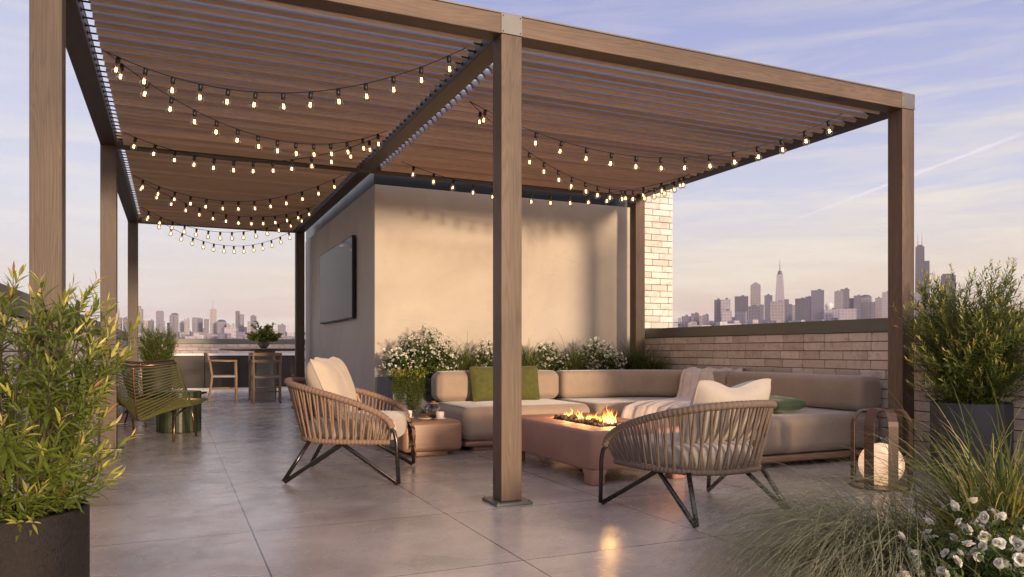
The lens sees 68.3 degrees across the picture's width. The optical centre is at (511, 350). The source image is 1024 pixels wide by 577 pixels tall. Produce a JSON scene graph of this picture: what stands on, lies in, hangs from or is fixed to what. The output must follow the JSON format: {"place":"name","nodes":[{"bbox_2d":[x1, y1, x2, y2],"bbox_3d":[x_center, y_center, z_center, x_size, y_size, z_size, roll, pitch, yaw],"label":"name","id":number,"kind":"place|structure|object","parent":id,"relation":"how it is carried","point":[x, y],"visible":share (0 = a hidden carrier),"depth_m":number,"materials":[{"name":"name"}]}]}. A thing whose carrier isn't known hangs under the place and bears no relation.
{"place":"outdoors","nodes":[
{"label":"outdoors","id":0,"kind":"place"},
{"bbox_2d":[156,311,163,330],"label":"office tower","id":1,"kind":"structure","parent":0,"point":[160,318],"depth_m":2404.20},
{"bbox_2d":[171,313,178,335],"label":"office tower","id":2,"kind":"structure","parent":0,"point":[176,322],"depth_m":2378.79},
{"bbox_2d":[184,318,189,331],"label":"office tower","id":3,"kind":"structure","parent":0,"point":[187,325],"depth_m":2384.80,"materials":[{"name":"stone"}]},
{"bbox_2d":[204,319,208,333],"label":"office tower","id":4,"kind":"structure","parent":0,"point":[206,325],"depth_m":2355.62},
{"bbox_2d":[217,320,226,332],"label":"office tower","id":5,"kind":"structure","parent":0,"point":[221,324],"depth_m":2388.31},
{"bbox_2d":[0,0,1023,333],"label":"sky","id":6,"kind":"structure","parent":0,"point":[817,212],"materials":[{"name":"blue"}]},
{"bbox_2d":[66,390,1021,576],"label":"terrace floor","id":7,"kind":"structure","parent":0,"point":[216,496],"depth_m":4.66,"materials":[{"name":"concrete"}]},
{"bbox_2d":[0,498,89,576],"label":"square planter","id":8,"kind":"object","parent":7,"relation":"on","point":[57,545],"visible":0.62,"depth_m":2.45,"materials":[{"name":"concrete"}]},
{"bbox_2d":[0,262,144,541],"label":"potted shrub","id":9,"kind":"object","parent":8,"relation":"in","point":[43,491],"visible":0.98,"depth_m":2.51,"materials":[{"name":"green plant"}]},
{"bbox_2d":[0,283,141,497],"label":"parapet wall","id":10,"kind":"structure","parent":7,"relation":"on","point":[25,297],"depth_m":4.06,"materials":[{"name":"brick"}]},
{"bbox_2d":[142,366,171,393],"bbox_3d":[-6.339,0.640,13.487,0.480,0.720,0.480,0,0,-24],"label":"round pot","id":11,"kind":"object","parent":7,"relation":"on","point":[155,378],"visible":0.36,"depth_m":13.27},
{"bbox_2d":[138,325,179,365],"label":"potted shrub","id":12,"kind":"object","parent":11,"relation":"in","point":[157,350],"visible":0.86,"depth_m":13.35,"materials":[{"name":"green plant"}]},
{"bbox_2d":[118,362,206,441],"bbox_3d":[-4.007,0.561,8.402,0.896,0.866,0.924,0,0,-2],"label":"green rope chair","id":13,"kind":"object","parent":7,"relation":"on","point":[137,408],"visible":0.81,"depth_m":8.20,"materials":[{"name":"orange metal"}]},
{"bbox_2d":[121,359,206,427],"bbox_3d":[-4.781,0.561,10.193,0.924,0.866,0.896,0,0,36],"label":"green rope chair","id":14,"kind":"object","parent":7,"relation":"on","point":[151,362],"visible":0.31,"depth_m":10.44,"materials":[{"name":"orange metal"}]},
{"bbox_2d":[156,390,200,432],"bbox_3d":[-4.116,0.750,9.333,0.491,0.500,0.491,0,0,43],"label":"fluted stool","id":15,"kind":"object","parent":7,"relation":"on","point":[164,422],"visible":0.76,"depth_m":9.16,"materials":[{"name":"green ceramic"}]},
{"bbox_2d":[142,338,294,364],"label":"parapet wall","id":16,"kind":"structure","parent":7,"relation":"on","point":[200,345],"depth_m":19.43,"materials":[{"name":"brick"}]},
{"bbox_2d":[204,353,237,402],"bbox_3d":[-5.680,0.522,14.715,0.606,0.962,0.562,0,0,-22],"label":"dining chair","id":17,"kind":"object","parent":7,"relation":"on","point":[219,376],"visible":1,"depth_m":14.53,"materials":[{"name":"brown wood"}]},
{"bbox_2d":[170,353,294,391],"bbox_3d":[-6.779,0.537,18.676,3.140,0.925,0.730,0,0,-24],"label":"kitchen counter","id":18,"kind":"object","parent":7,"relation":"on","point":[194,369],"visible":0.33,"depth_m":18.21,"materials":[{"name":"white stone"}]},
{"bbox_2d":[170,356,203,387],"bbox_3d":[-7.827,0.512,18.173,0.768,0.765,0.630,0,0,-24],"label":"cabinet door","id":19,"kind":"structure","parent":18,"relation":"in","point":[191,368],"depth_m":17.92,"materials":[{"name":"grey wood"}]},
{"bbox_2d":[204,356,238,387],"bbox_3d":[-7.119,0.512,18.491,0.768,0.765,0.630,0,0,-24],"label":"cabinet door","id":20,"kind":"structure","parent":18,"relation":"in","point":[219,368],"depth_m":18.21,"materials":[{"name":"grey wood"}]},
{"bbox_2d":[239,356,256,386],"bbox_3d":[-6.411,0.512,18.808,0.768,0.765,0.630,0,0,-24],"label":"cabinet door","id":21,"kind":"structure","parent":18,"relation":"in","point":[243,360],"depth_m":18.41,"materials":[{"name":"grey wood"}]},
{"bbox_2d":[275,355,294,385],"bbox_3d":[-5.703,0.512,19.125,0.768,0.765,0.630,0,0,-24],"label":"cabinet door","id":22,"kind":"structure","parent":18,"relation":"in","point":[286,363],"depth_m":18.81,"materials":[{"name":"grey wood"}]},
{"bbox_2d":[219,348,294,400],"bbox_3d":[-4.925,0.480,15.052,1.730,1.040,1.730,0,0,-24],"label":"dining table","id":23,"kind":"object","parent":7,"relation":"on","point":[264,368],"visible":0.87,"depth_m":14.89,"materials":[{"name":"brown wood"}]},
{"bbox_2d":[257,340,269,347],"bbox_3d":[-4.900,-0.147,14.899,0.236,0.210,0.236,0,0,-24],"label":"round vase","id":24,"kind":"object","parent":23,"relation":"on","point":[265,344],"visible":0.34,"depth_m":14.82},
{"bbox_2d":[245,320,283,341],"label":"leafy branches","id":25,"kind":"object","parent":24,"relation":"in","point":[265,333],"visible":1,"depth_m":14.79,"materials":[{"name":"green plant"}]},
{"bbox_2d":[248,352,276,399],"bbox_3d":[-5.209,0.522,15.743,0.562,0.962,0.606,0,0,-20],"label":"dining chair","id":26,"kind":"object","parent":7,"relation":"on","point":[274,367],"visible":0.49,"depth_m":15.55,"materials":[{"name":"brown wood"}]},
{"bbox_2d":[251,353,281,403],"bbox_3d":[-4.679,0.522,14.399,0.562,0.962,0.606,0,0,-21],"label":"dining chair","id":27,"kind":"object","parent":7,"relation":"on","point":[254,377],"visible":1,"depth_m":14.25,"materials":[{"name":"brown wood"}]},
{"bbox_2d":[290,359,294,398],"bbox_3d":[-4.214,0.522,15.535,0.606,0.962,0.562,0,0,-24],"label":"dining chair","id":28,"kind":"object","parent":7,"relation":"on","point":[291,374],"visible":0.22,"depth_m":15.63,"materials":[{"name":"brown wood"}]},
{"bbox_2d":[282,357,414,484],"bbox_3d":[-1.320,0.527,6.070,0.975,0.947,1.035,0,0,-1],"label":"rope armchair","id":29,"kind":"object","parent":7,"relation":"on","point":[332,391],"visible":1,"depth_m":5.70,"materials":[{"name":"brown metal"}]},
{"bbox_2d":[356,393,415,451],"bbox_3d":[-1.156,0.604,6.382,0.810,0.481,0.274,0,0,26],"label":"patterned throw","id":30,"kind":"object","parent":29,"relation":"on","point":[411,436],"visible":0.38,"depth_m":6.25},
{"bbox_2d":[389,413,460,456],"bbox_3d":[-0.926,0.833,7.502,0.585,0.335,0.930,0,0,-24],"label":"block table","id":31,"kind":"object","parent":7,"relation":"on","point":[435,437],"visible":0.61,"depth_m":7.10,"materials":[{"name":"brown stone"}]},
{"bbox_2d":[426,401,443,417],"bbox_3d":[-0.782,0.581,7.441,0.199,0.164,0.159,0,0,36],"label":"glass teapot","id":32,"kind":"object","parent":31,"relation":"on","point":[432,414],"visible":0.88,"depth_m":7.40,"materials":[{"name":"clear"}]},
{"bbox_2d":[434,411,445,419],"bbox_3d":[-0.694,0.627,7.283,0.120,0.074,0.120,0,0,-24],"label":"tea cup","id":33,"kind":"object","parent":31,"relation":"on","point":[439,415],"visible":1,"depth_m":7.25,"materials":[{"name":"beige ceramic"}]},
{"bbox_2d":[305,173,629,410],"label":"stair house","id":34,"kind":"structure","parent":7,"relation":"on","point":[423,251],"depth_m":9.70,"materials":[{"name":"paint"}]},
{"bbox_2d":[320,235,354,323],"bbox_3d":[-2.549,-0.965,10.966,0.062,1.090,2.400,0,0,-24],"label":"television","id":35,"kind":"object","parent":34,"relation":"attached to","point":[337,282],"visible":1,"depth_m":10.68,"materials":[{"name":"glass"}]},
{"bbox_2d":[29,0,921,506],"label":"pergola","id":36,"kind":"object","parent":7,"relation":"on","point":[631,98],"visible":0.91,"depth_m":6.17,"materials":[{"name":"wood"}]},
{"bbox_2d":[141,208,292,252],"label":"string lights","id":37,"kind":"object","parent":36,"relation":"hanging from","point":[212,243],"visible":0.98,"depth_m":11.61,"materials":[{"name":"black plastic"}]},
{"bbox_2d":[133,176,314,226],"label":"string lights","id":38,"kind":"object","parent":36,"relation":"hanging from","point":[226,215],"visible":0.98,"depth_m":9.60,"materials":[{"name":"black plastic"}]},
{"bbox_2d":[141,207,308,238],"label":"string lights","id":39,"kind":"object","parent":36,"relation":"hanging from","point":[172,223],"visible":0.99,"depth_m":10.87,"materials":[{"name":"black plastic"}]},
{"bbox_2d":[134,174,343,209],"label":"string lights","id":40,"kind":"object","parent":36,"relation":"hanging from","point":[206,200],"visible":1,"depth_m":8.74,"materials":[{"name":"black plastic"}]},
{"bbox_2d":[106,52,386,158],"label":"string lights","id":41,"kind":"object","parent":36,"relation":"hanging from","point":[171,99],"visible":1,"depth_m":5.87,"materials":[{"name":"black plastic"}]},
{"bbox_2d":[123,132,380,174],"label":"string lights","id":42,"kind":"object","parent":36,"relation":"hanging from","point":[233,161],"visible":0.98,"depth_m":7.09,"materials":[{"name":"black plastic"}]},
{"bbox_2d":[101,47,465,110],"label":"string lights","id":43,"kind":"object","parent":36,"relation":"hanging from","point":[255,93],"visible":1,"depth_m":5.08,"materials":[{"name":"black plastic"}]},
{"bbox_2d":[401,161,690,206],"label":"string lights","id":44,"kind":"object","parent":36,"relation":"hanging from","point":[531,194],"visible":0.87,"depth_m":8.43,"materials":[{"name":"black plastic"}]},
{"bbox_2d":[470,102,689,201],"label":"string lights","id":45,"kind":"object","parent":36,"relation":"hanging from","point":[559,171],"visible":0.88,"depth_m":7.35,"materials":[{"name":"black plastic"}]},
{"bbox_2d":[469,101,842,172],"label":"string lights","id":46,"kind":"object","parent":36,"relation":"hanging from","point":[661,158],"visible":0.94,"depth_m":6.33,"materials":[{"name":"black plastic"}]},
{"bbox_2d":[377,376,667,413],"bbox_3d":[0.216,0.655,9.373,3.660,0.690,0.690,0,0,-24],"label":"long planter","id":47,"kind":"object","parent":7,"relation":"on","point":[384,385],"visible":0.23,"depth_m":8.47,"materials":[{"name":"concrete"}]},
{"bbox_2d":[385,368,407,401],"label":"trailing plant","id":48,"kind":"object","parent":47,"relation":"in","point":[397,380],"visible":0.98,"depth_m":8.28,"materials":[{"name":"green plant"}]},
{"bbox_2d":[389,366,430,413],"bbox_3d":[-1.133,0.475,8.394,0.492,0.620,0.230,0,0,-24],"label":"trailing plant","id":49,"kind":"object","parent":47,"relation":"in","point":[414,378],"visible":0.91,"depth_m":8.35,"materials":[{"name":"green plant"}]},
{"bbox_2d":[378,323,462,377],"bbox_3d":[-1.045,0.070,8.765,0.944,0.788,0.607,0,0,-24],"label":"white flower bush","id":50,"kind":"object","parent":47,"relation":"in","point":[410,358],"visible":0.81,"depth_m":8.66,"materials":[{"name":"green plant"}]},
{"bbox_2d":[419,344,491,370],"bbox_3d":[-0.705,0.094,8.887,1.234,0.534,1.093,0,0,-24],"label":"grass tuft","id":51,"kind":"object","parent":47,"relation":"in","point":[460,367],"visible":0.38,"depth_m":8.73,"materials":[{"name":"plant"}]},
{"bbox_2d":[442,332,492,369],"bbox_3d":[-0.520,0.048,9.110,1.161,0.626,1.261,0,0,30],"label":"grass tuft","id":52,"kind":"object","parent":47,"relation":"on","point":[471,358],"visible":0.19,"depth_m":8.98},
{"bbox_2d":[468,338,492,366],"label":"white flower bush","id":53,"kind":"object","parent":47,"relation":"in","point":[490,356],"visible":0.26,"depth_m":9.04,"materials":[{"name":"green plant"}]},
{"bbox_2d":[480,335,572,369],"bbox_3d":[0.213,0.065,9.310,1.238,0.593,1.199,0,0,16],"label":"grass tuft","id":54,"kind":"object","parent":47,"relation":"on","point":[527,362],"visible":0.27,"depth_m":9.16,"materials":[{"name":"plant"}]},
{"bbox_2d":[529,342,570,370],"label":"white flower bush","id":55,"kind":"object","parent":47,"relation":"in","point":[559,365],"visible":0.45,"depth_m":9.38,"materials":[{"name":"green plant"}]},
{"bbox_2d":[540,330,611,369],"bbox_3d":[0.756,0.036,9.580,1.257,0.651,1.292,0,0,-24],"label":"grass tuft","id":56,"kind":"object","parent":47,"relation":"in","point":[579,364],"visible":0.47,"depth_m":9.44,"materials":[{"name":"plant"}]},
{"bbox_2d":[575,336,627,369],"bbox_3d":[1.119,0.140,9.756,0.655,0.648,0.546,0,0,-24],"label":"white flower bush","id":57,"kind":"object","parent":47,"relation":"in","point":[613,361],"visible":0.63,"depth_m":9.66,"materials":[{"name":"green plant"}]},
{"bbox_2d":[606,335,670,369],"bbox_3d":[1.571,0.050,9.915,1.292,0.622,1.199,0,0,-24],"label":"grass tuft","id":58,"kind":"object","parent":47,"relation":"in","point":[635,364],"visible":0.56,"depth_m":9.81,"materials":[{"name":"plant"}]},
{"bbox_2d":[631,348,678,369],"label":"grass tuft","id":59,"kind":"object","parent":47,"relation":"in","point":[654,366],"visible":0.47,"depth_m":9.81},
{"bbox_2d":[522,410,684,485],"bbox_3d":[0.664,0.719,6.418,0.860,0.562,1.530,0,0,-24],"label":"fire table","id":60,"kind":"object","parent":7,"relation":"on","point":[574,439],"visible":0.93,"depth_m":5.97,"materials":[{"name":"concrete"}]},
{"bbox_2d":[627,189,672,328],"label":"brick pier","id":61,"kind":"structure","parent":7,"relation":"on","point":[658,261],"depth_m":10.68,"materials":[{"name":"brick"}]},
{"bbox_2d":[431,370,880,464],"bbox_3d":[1.246,0.612,7.660,3.362,0.777,3.102,0,0,-24],"label":"sectional sofa","id":62,"kind":"object","parent":7,"relation":"on","point":[820,422],"visible":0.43,"depth_m":7.53,"materials":[{"name":"fabric"}]},
{"bbox_2d":[469,366,492,401],"bbox_3d":[-0.267,0.364,8.262,0.409,0.390,0.165,0,-14,-30],"label":"green cushion","id":63,"kind":"object","parent":62,"relation":"on","point":[482,382],"visible":0.69,"depth_m":8.17,"materials":[{"name":"green fabric"}]},
{"bbox_2d":[522,366,539,399],"bbox_3d":[0.105,0.364,8.440,0.409,0.390,0.169,0,-14,-16],"label":"green cushion","id":64,"kind":"object","parent":62,"relation":"on","point":[530,387],"visible":0.53,"depth_m":8.40,"materials":[{"name":"green fabric"}]},
{"bbox_2d":[621,367,744,424],"bbox_3d":[1.996,0.508,8.258,0.908,0.624,1.926,0,0,33],"label":"throw blanket","id":65,"kind":"object","parent":62,"relation":"on","point":[691,378],"visible":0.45,"depth_m":8.29,"materials":[{"name":"fabric"}]},
{"bbox_2d":[769,395,808,412],"bbox_3d":[2.362,0.485,6.783,0.475,0.157,0.399,0,0,-38],"label":"green cushion","id":66,"kind":"object","parent":62,"relation":"on","point":[786,404],"visible":0.59,"depth_m":6.64,"materials":[{"name":"fabric"}]},
{"bbox_2d":[598,378,790,527],"bbox_3d":[1.188,0.588,4.738,0.958,0.825,0.903,0,0,-28],"label":"rope armchair","id":67,"kind":"object","parent":7,"relation":"on","point":[724,422],"visible":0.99,"depth_m":4.49,"materials":[{"name":"fabric"}]},
{"bbox_2d":[645,312,1023,478],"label":"parapet wall","id":68,"kind":"structure","parent":7,"relation":"on","point":[849,347],"depth_m":7.80,"materials":[{"name":"brick"}]},
{"bbox_2d":[770,524,980,576],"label":"planting bed","id":69,"kind":"object","parent":7,"relation":"on","point":[838,555],"visible":0.09,"depth_m":3.51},
{"bbox_2d":[650,434,1022,576],"bbox_3d":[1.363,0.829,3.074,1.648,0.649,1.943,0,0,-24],"label":"feather grass","id":70,"kind":"object","parent":69,"relation":"in","point":[860,568],"depth_m":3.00,"materials":[{"name":"plant"}]},
{"bbox_2d":[766,465,1023,576],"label":"grass tuft","id":71,"kind":"object","parent":69,"relation":"on","point":[924,544],"visible":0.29,"depth_m":3.14,"materials":[{"name":"plant"}]},
{"bbox_2d":[786,364,1023,574],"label":"grass tuft","id":72,"kind":"object","parent":69,"relation":"in","point":[1002,499],"visible":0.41,"depth_m":3.21,"materials":[{"name":"plant"}]},
{"bbox_2d":[897,497,1023,576],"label":"white rose bush","id":73,"kind":"object","parent":69,"relation":"in","point":[989,557],"visible":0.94,"depth_m":2.70,"materials":[{"name":"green plant"}]},
{"bbox_2d":[849,408,913,491],"bbox_3d":[2.711,0.714,5.543,0.430,0.572,0.430,0,0,-24],"label":"globe lantern","id":74,"kind":"object","parent":7,"relation":"on","point":[871,445],"visible":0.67,"depth_m":5.41,"materials":[{"name":"beige"}]},
{"bbox_2d":[930,400,1013,486],"bbox_3d":[3.513,0.697,5.782,0.550,0.606,0.550,0,0,-24],"label":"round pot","id":75,"kind":"object","parent":7,"relation":"on","point":[979,412],"visible":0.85,"depth_m":5.57,"materials":[{"name":"concrete"}]},
{"bbox_2d":[891,256,1023,404],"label":"potted shrub","id":76,"kind":"object","parent":75,"relation":"in","point":[944,362],"visible":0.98,"depth_m":5.63,"materials":[{"name":"green plant"}]},
{"bbox_2d":[735,310,746,323],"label":"office tower","id":77,"kind":"structure","parent":0,"point":[741,316],"depth_m":2221.43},
{"bbox_2d":[735,295,747,319],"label":"office tower","id":78,"kind":"structure","parent":0,"point":[741,302],"depth_m":2634.77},
{"bbox_2d":[748,305,760,323],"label":"office tower","id":79,"kind":"structure","parent":0,"point":[754,312],"depth_m":2153.03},
{"bbox_2d":[750,282,760,305],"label":"office tower","id":80,"kind":"structure","parent":0,"point":[755,293],"depth_m":2646.32,"materials":[{"name":"stone"}]},
{"bbox_2d":[764,294,771,319],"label":"office tower","id":81,"kind":"structure","parent":0,"point":[767,298],"depth_m":2664.49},
{"bbox_2d":[824,308,837,319],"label":"office tower","id":82,"kind":"structure","parent":0,"point":[829,314],"depth_m":2224.78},
{"bbox_2d":[854,294,860,318],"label":"office tower","id":83,"kind":"structure","parent":0,"point":[857,302],"depth_m":2614.57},
{"bbox_2d":[870,302,874,318],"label":"office tower","id":84,"kind":"structure","parent":0,"point":[872,309],"depth_m":2446.34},
{"bbox_2d":[914,292,923,316],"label":"office tower","id":85,"kind":"structure","parent":0,"point":[916,295],"depth_m":2463.41,"materials":[{"name":"stone"}]},
{"bbox_2d":[915,242,924,291],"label":"office tower","id":86,"kind":"structure","parent":0,"point":[919,259],"depth_m":2689.48,"materials":[{"name":"grey"}]},
{"label":"city ground","id":87,"kind":"structure","parent":0,"visible":0},
{"bbox_2d":[138,306,142,332],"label":"office tower","id":88,"kind":"structure","parent":87,"relation":"on","point":[141,323],"depth_m":2421.02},
{"bbox_2d":[170,315,173,331],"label":"office tower","id":89,"kind":"structure","parent":87,"relation":"on","point":[172,321],"depth_m":2343.24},
{"bbox_2d":[192,317,197,331],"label":"office tower","id":90,"kind":"structure","parent":87,"relation":"on","point":[194,324],"depth_m":2431.65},
{"bbox_2d":[198,318,202,331],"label":"office tower","id":91,"kind":"structure","parent":87,"relation":"on","point":[200,324],"depth_m":2435.47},
{"bbox_2d":[210,309,216,333],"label":"office tower","id":92,"kind":"structure","parent":87,"relation":"on","point":[213,321],"depth_m":2442.05,"materials":[{"name":"stone"}]},
{"bbox_2d":[235,311,239,331],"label":"office tower","id":93,"kind":"structure","parent":87,"relation":"on","point":[237,313],"depth_m":2452.15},
{"bbox_2d":[239,314,243,331],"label":"office tower","id":94,"kind":"structure","parent":87,"relation":"on","point":[241,322],"depth_m":2446.68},
{"bbox_2d":[250,315,255,331],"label":"office tower","id":95,"kind":"structure","parent":87,"relation":"on","point":[252,318],"depth_m":2395.35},
{"bbox_2d":[278,324,285,333],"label":"office tower","id":96,"kind":"structure","parent":87,"relation":"on","point":[281,327],"depth_m":2428.69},
{"bbox_2d":[138,317,838,343],"bbox_3d":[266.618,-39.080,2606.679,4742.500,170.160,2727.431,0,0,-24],"label":"city","id":97,"kind":"object","parent":87,"relation":"on","point":[229,333],"visible":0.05,"depth_m":1837.90,"materials":[{"name":"stone"}]},
{"bbox_2d":[682,315,690,321],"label":"office tower","id":98,"kind":"structure","parent":87,"relation":"on","point":[686,318],"depth_m":2278.42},
{"bbox_2d":[691,312,698,322],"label":"office tower","id":99,"kind":"structure","parent":87,"relation":"on","point":[695,315],"depth_m":2381.26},
{"bbox_2d":[714,298,720,325],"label":"office tower","id":100,"kind":"structure","parent":87,"relation":"on","point":[717,310],"depth_m":2389.85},
{"bbox_2d":[721,298,729,321],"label":"office tower","id":101,"kind":"structure","parent":87,"relation":"on","point":[725,303],"depth_m":2370.90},
{"bbox_2d":[722,309,731,321],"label":"office tower","id":102,"kind":"structure","parent":87,"relation":"on","point":[727,315],"depth_m":2178.88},
{"bbox_2d":[769,300,784,321],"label":"office tower","id":103,"kind":"structure","parent":87,"relation":"on","point":[776,310],"depth_m":2191.39,"materials":[{"name":"stone"}]},
{"bbox_2d":[775,266,783,300],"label":"office tower","id":104,"kind":"structure","parent":87,"relation":"on","point":[779,289],"depth_m":2618.05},
{"bbox_2d":[784,299,791,320],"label":"office tower","id":105,"kind":"structure","parent":87,"relation":"on","point":[788,311],"depth_m":2343.32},
{"bbox_2d":[795,298,810,320],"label":"office tower","id":106,"kind":"structure","parent":87,"relation":"on","point":[802,308],"depth_m":2640.42,"materials":[{"name":"concrete"}]},
{"bbox_2d":[811,289,823,320],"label":"office tower","id":107,"kind":"structure","parent":87,"relation":"on","point":[817,305],"depth_m":2621.01,"materials":[{"name":"grey"}]},
{"bbox_2d":[834,290,842,308],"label":"office tower","id":108,"kind":"structure","parent":87,"relation":"on","point":[838,299],"depth_m":2601.79,"materials":[{"name":"stone"}]},
{"bbox_2d":[840,288,848,308],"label":"office tower","id":109,"kind":"structure","parent":87,"relation":"on","point":[845,297],"depth_m":2614.19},
{"bbox_2d":[838,308,856,319],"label":"office tower","id":110,"kind":"structure","parent":87,"relation":"on","point":[845,314],"depth_m":2134.16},
{"bbox_2d":[861,295,871,318],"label":"office tower","id":111,"kind":"structure","parent":87,"relation":"on","point":[866,300],"depth_m":2634.47,"materials":[{"name":"stone"}]},
{"bbox_2d":[875,297,881,317],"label":"office tower","id":112,"kind":"structure","parent":87,"relation":"on","point":[878,307],"depth_m":2676.67,"materials":[{"name":"stone"}]},
{"bbox_2d":[882,291,887,317],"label":"office tower","id":113,"kind":"structure","parent":87,"relation":"on","point":[884,304],"depth_m":2670.58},
{"bbox_2d":[924,261,929,313],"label":"office tower","id":114,"kind":"structure","parent":87,"relation":"on","point":[927,267],"depth_m":2620.49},
{"bbox_2d":[941,273,955,314],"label":"office tower","id":115,"kind":"structure","parent":87,"relation":"on","point":[943,278],"depth_m":2701.06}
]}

